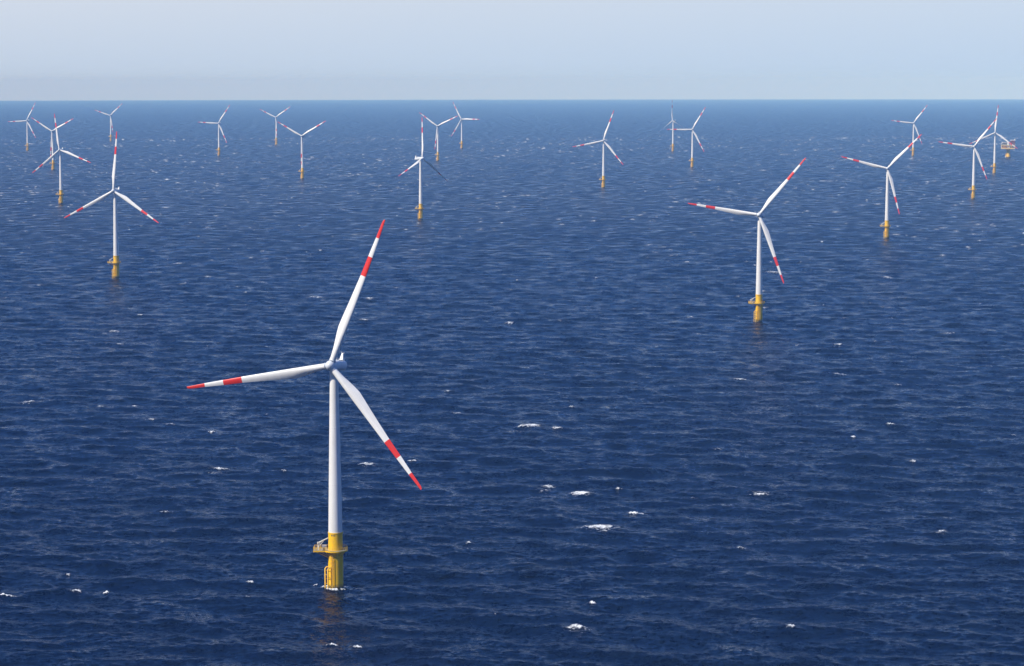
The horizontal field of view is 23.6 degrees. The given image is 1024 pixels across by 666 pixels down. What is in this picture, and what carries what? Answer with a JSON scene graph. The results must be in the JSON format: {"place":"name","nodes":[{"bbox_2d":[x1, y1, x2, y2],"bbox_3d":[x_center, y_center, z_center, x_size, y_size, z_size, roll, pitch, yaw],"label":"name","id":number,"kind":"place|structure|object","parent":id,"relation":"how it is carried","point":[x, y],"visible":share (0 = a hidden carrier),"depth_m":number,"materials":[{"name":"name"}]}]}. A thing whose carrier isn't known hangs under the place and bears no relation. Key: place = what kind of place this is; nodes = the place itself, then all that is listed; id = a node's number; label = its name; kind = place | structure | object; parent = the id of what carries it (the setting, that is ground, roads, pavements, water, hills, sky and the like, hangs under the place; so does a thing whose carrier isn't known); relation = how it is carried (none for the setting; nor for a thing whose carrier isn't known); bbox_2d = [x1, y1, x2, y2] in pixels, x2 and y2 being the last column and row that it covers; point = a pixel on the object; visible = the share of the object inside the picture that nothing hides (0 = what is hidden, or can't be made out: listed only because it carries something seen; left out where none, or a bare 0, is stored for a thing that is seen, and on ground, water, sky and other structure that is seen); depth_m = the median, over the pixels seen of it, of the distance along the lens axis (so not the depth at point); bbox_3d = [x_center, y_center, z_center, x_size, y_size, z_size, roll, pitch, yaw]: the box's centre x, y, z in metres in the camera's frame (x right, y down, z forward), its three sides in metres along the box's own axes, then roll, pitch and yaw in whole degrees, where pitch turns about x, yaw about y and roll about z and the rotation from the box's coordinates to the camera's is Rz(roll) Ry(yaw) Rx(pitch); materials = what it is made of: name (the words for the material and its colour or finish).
{"place":"outdoors","nodes":[
{"label":"outdoors","id":0,"kind":"place"},
{"bbox_2d":[0,99,1023,665],"bbox_3d":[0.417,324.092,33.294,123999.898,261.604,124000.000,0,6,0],"label":"sea","id":1,"kind":"structure","parent":0,"point":[620,425],"depth_m":1598.39,"materials":[{"name":"liquid"}]},
{"bbox_2d":[8,104,35,150],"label":"wind turbine","id":2,"kind":"object","parent":1,"relation":"in","point":[27,145],"visible":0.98,"depth_m":7162.79,"materials":[{"name":"white paint"}]},
{"bbox_2d":[31,117,71,169],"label":"wind turbine","id":3,"kind":"object","parent":1,"relation":"in","point":[52,148],"visible":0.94,"depth_m":5562.06,"materials":[{"name":"white paint"}]},
{"bbox_2d":[32,113,90,203],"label":"wind turbine","id":4,"kind":"object","parent":1,"relation":"in","point":[60,194],"visible":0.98,"depth_m":3997.16,"materials":[{"name":"white paint"}]},
{"bbox_2d":[96,105,120,140],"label":"wind turbine","id":5,"kind":"object","parent":1,"relation":"in","point":[111,130],"visible":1,"depth_m":8389.86,"materials":[{"name":"white paint"}]},
{"bbox_2d":[64,132,158,277],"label":"wind turbine","id":6,"kind":"object","parent":1,"relation":"in","point":[115,262],"visible":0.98,"depth_m":2471.26,"materials":[{"name":"white paint"}]},
{"bbox_2d":[201,105,229,155],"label":"wind turbine","id":7,"kind":"object","parent":1,"relation":"in","point":[218,148],"visible":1,"depth_m":6652.04,"materials":[{"name":"white paint"}]},
{"bbox_2d":[260,108,287,144],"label":"wind turbine","id":8,"kind":"object","parent":1,"relation":"in","point":[276,117],"visible":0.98,"depth_m":7841.86,"materials":[{"name":"white paint"}]},
{"bbox_2d":[278,121,324,178],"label":"wind turbine","id":9,"kind":"object","parent":1,"relation":"in","point":[302,171],"visible":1,"depth_m":5024.02,"materials":[{"name":"white paint"}]},
{"bbox_2d":[187,220,421,588],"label":"wind turbine","id":10,"kind":"object","parent":1,"relation":"in","point":[335,550],"visible":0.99,"depth_m":947.38,"materials":[{"name":"white paint"}]},
{"bbox_2d":[399,125,447,219],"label":"wind turbine","id":11,"kind":"object","parent":1,"relation":"in","point":[420,208],"visible":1,"depth_m":3526.20,"materials":[{"name":"white paint"}]},
{"bbox_2d":[419,112,456,160],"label":"wind turbine","id":12,"kind":"object","parent":1,"relation":"in","point":[437,138],"visible":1,"depth_m":6175.57,"materials":[{"name":"white paint"}]},
{"bbox_2d":[452,103,478,148],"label":"wind turbine","id":13,"kind":"object","parent":1,"relation":"in","point":[461,146],"visible":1,"depth_m":7360.25,"materials":[{"name":"white paint"}]},
{"bbox_2d":[573,111,622,187],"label":"wind turbine","id":14,"kind":"object","parent":1,"relation":"in","point":[603,179],"visible":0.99,"depth_m":4573.85,"materials":[{"name":"white paint"}]},
{"bbox_2d":[660,108,683,151],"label":"wind turbine","id":15,"kind":"object","parent":1,"relation":"in","point":[672,131],"visible":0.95,"depth_m":7006.48,"materials":[{"name":"white paint"}]},
{"bbox_2d":[667,108,704,167],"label":"wind turbine","id":16,"kind":"object","parent":1,"relation":"in","point":[692,157],"visible":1,"depth_m":5672.10,"materials":[{"name":"white paint"}]},
{"bbox_2d":[688,158,805,321],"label":"wind turbine","id":17,"kind":"object","parent":1,"relation":"in","point":[758,303],"visible":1,"depth_m":2009.78,"materials":[{"name":"white paint"}]},
{"bbox_2d":[841,134,921,237],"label":"wind turbine","id":18,"kind":"object","parent":1,"relation":"in","point":[888,178],"visible":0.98,"depth_m":3082.90,"materials":[{"name":"white paint"}]},
{"bbox_2d":[891,106,926,155],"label":"wind turbine","id":19,"kind":"object","parent":1,"relation":"in","point":[913,150],"visible":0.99,"depth_m":6540.73,"materials":[{"name":"white paint"}]},
{"bbox_2d":[941,118,996,198],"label":"wind turbine","id":20,"kind":"object","parent":1,"relation":"in","point":[973,189],"visible":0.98,"depth_m":4126.79,"materials":[{"name":"white paint"}]},
{"bbox_2d":[970,109,1017,173],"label":"wind turbine","id":21,"kind":"object","parent":1,"relation":"in","point":[994,166],"visible":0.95,"depth_m":5268.30,"materials":[{"name":"white paint"}]},
{"bbox_2d":[1001,139,1014,156],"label":"offshore substation","id":22,"kind":"object","parent":1,"relation":"in","point":[1006,146],"visible":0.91,"depth_m":6415.40,"materials":[{"name":"yellow paint"}]},
{"bbox_2d":[0,0,1023,100],"label":"sky","id":23,"kind":"structure","parent":0,"point":[50,49],"materials":[{"name":"blue"}]}
]}

